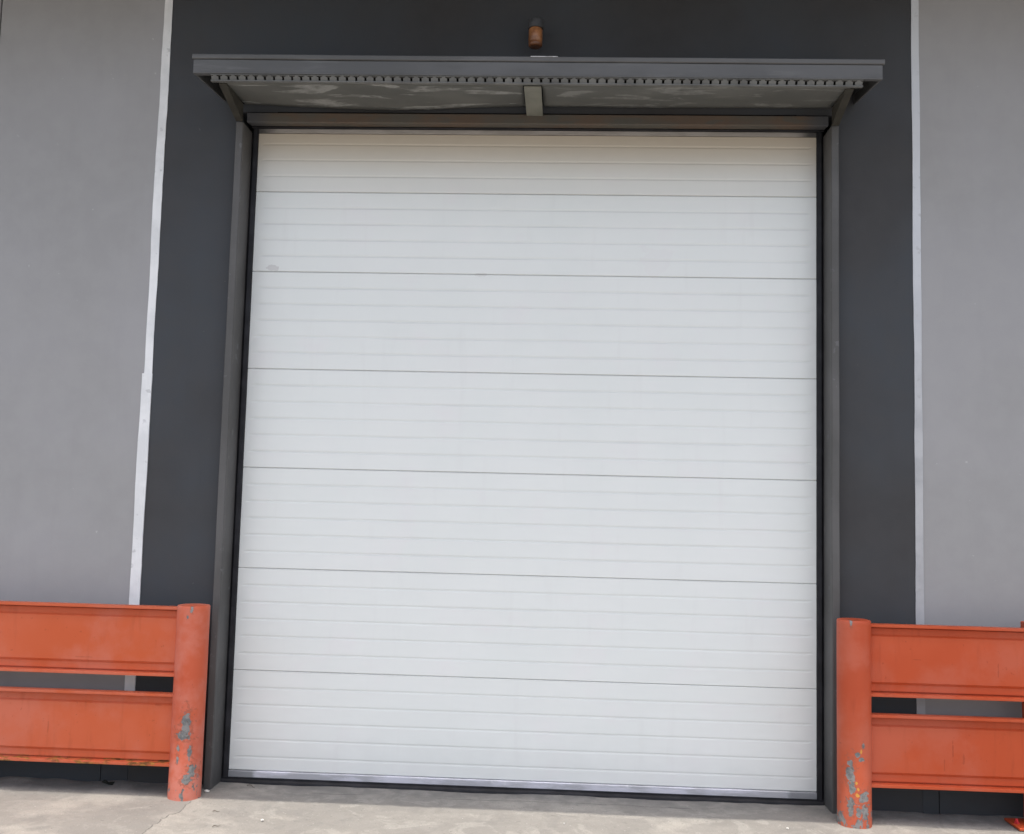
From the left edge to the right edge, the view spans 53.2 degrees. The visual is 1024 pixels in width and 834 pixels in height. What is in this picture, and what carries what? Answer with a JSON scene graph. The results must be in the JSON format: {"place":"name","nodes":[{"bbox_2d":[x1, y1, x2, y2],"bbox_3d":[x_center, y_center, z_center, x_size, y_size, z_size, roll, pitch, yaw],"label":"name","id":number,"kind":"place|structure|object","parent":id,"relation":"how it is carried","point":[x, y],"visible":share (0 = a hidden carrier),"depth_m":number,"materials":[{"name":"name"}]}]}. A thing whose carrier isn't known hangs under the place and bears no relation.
{"place":"outdoors","nodes":[
{"label":"outdoors","id":0,"kind":"place"},
{"bbox_2d":[0,776,1023,833],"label":"ground","id":1,"kind":"structure","parent":0,"point":[29,805],"depth_m":4.58,"materials":[{"name":"concrete"}]},
{"bbox_2d":[0,601,209,800],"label":"crash barrier","id":2,"kind":"object","parent":1,"relation":"on","point":[116,727],"visible":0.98,"depth_m":4.79,"materials":[{"name":"orange metal"}]},
{"bbox_2d":[102,780,114,784],"bbox_3d":[-1.929,1.745,4.885,0.061,0.021,0.036,10,0,-25],"label":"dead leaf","id":3,"kind":"object","parent":1,"relation":"on","point":[107,782],"visible":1,"depth_m":4.89,"materials":[{"name":"brown plant"}]},
{"bbox_2d":[0,0,1023,816],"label":"warehouse wall","id":4,"kind":"structure","parent":1,"relation":"on","point":[116,150],"depth_m":5.07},
{"bbox_2d":[203,112,839,813],"bbox_3d":[0.069,0.151,5.021,2.983,3.348,0.205,1,-5,3],"label":"door frame","id":5,"kind":"object","parent":4,"relation":"attached to","point":[227,484],"visible":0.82,"depth_m":5.02,"materials":[{"name":"paint"}]},
{"bbox_2d":[220,126,823,804],"bbox_3d":[0.072,0.175,5.081,2.906,3.311,0.065,1,-5,3],"label":"sectional door","id":6,"kind":"structure","parent":5,"relation":"attached to","point":[530,468],"depth_m":5.07,"materials":[{"name":"metal"}]},
{"bbox_2d":[229,670,815,791],"bbox_3d":[0.038,1.517,4.963,2.839,0.478,0.012,1,-5,3],"label":"door panel","id":7,"kind":"structure","parent":6,"relation":"in","point":[759,738],"depth_m":4.96,"materials":[{"name":"white metal"}]},
{"bbox_2d":[234,568,815,688],"bbox_3d":[0.050,1.028,5.004,2.839,0.498,0.012,1,-5,3],"label":"door panel","id":8,"kind":"structure","parent":6,"relation":"in","point":[716,633],"depth_m":5.00,"materials":[{"name":"white metal"}]},
{"bbox_2d":[239,467,815,583],"bbox_3d":[0.062,0.531,5.047,2.839,0.498,0.012,1,-5,3],"label":"door panel","id":9,"kind":"structure","parent":6,"relation":"in","point":[668,528],"depth_m":5.04,"materials":[{"name":"white metal"}]},
{"bbox_2d":[243,369,815,479],"bbox_3d":[0.075,0.033,5.090,2.839,0.498,0.012,1,-5,3],"label":"door panel","id":10,"kind":"structure","parent":6,"relation":"in","point":[607,425],"depth_m":5.08,"materials":[{"name":"white metal"}]},
{"bbox_2d":[248,272,815,378],"bbox_3d":[0.088,-0.465,5.133,2.839,0.498,0.012,1,-5,3],"label":"door panel","id":11,"kind":"structure","parent":6,"relation":"in","point":[524,324],"depth_m":5.13,"materials":[{"name":"white metal"}]},
{"bbox_2d":[253,192,815,278],"bbox_3d":[0.099,-0.921,5.172,2.839,0.414,0.012,1,-5,3],"label":"door panel","id":12,"kind":"structure","parent":6,"relation":"in","point":[408,233],"depth_m":5.16,"materials":[{"name":"white metal"}]},
{"bbox_2d":[256,133,815,196],"bbox_3d":[0.108,-1.282,5.203,2.839,0.306,0.012,1,-5,3],"label":"door panel","id":13,"kind":"structure","parent":6,"relation":"in","point":[335,163],"depth_m":5.20,"materials":[{"name":"white metal"}]},
{"bbox_2d":[528,17,543,49],"bbox_3d":[0.118,-1.897,5.087,0.077,0.149,0.143,1,-5,3],"label":"warning lamp","id":14,"kind":"object","parent":4,"relation":"attached to","point":[536,27],"visible":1,"depth_m":5.03,"materials":[{"name":"orange plastic"}]},
{"bbox_2d":[192,54,884,125],"bbox_3d":[0.104,-1.563,4.909,3.185,0.201,0.440,1,-5,3],"label":"door canopy","id":15,"kind":"object","parent":4,"relation":"attached to","point":[533,85],"visible":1,"depth_m":4.75,"materials":[{"name":"metal"}]},
{"bbox_2d":[836,618,1023,830],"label":"crash barrier","id":16,"kind":"object","parent":1,"relation":"on","point":[933,752],"visible":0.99,"depth_m":4.59,"materials":[{"name":"orange metal"}]}
]}

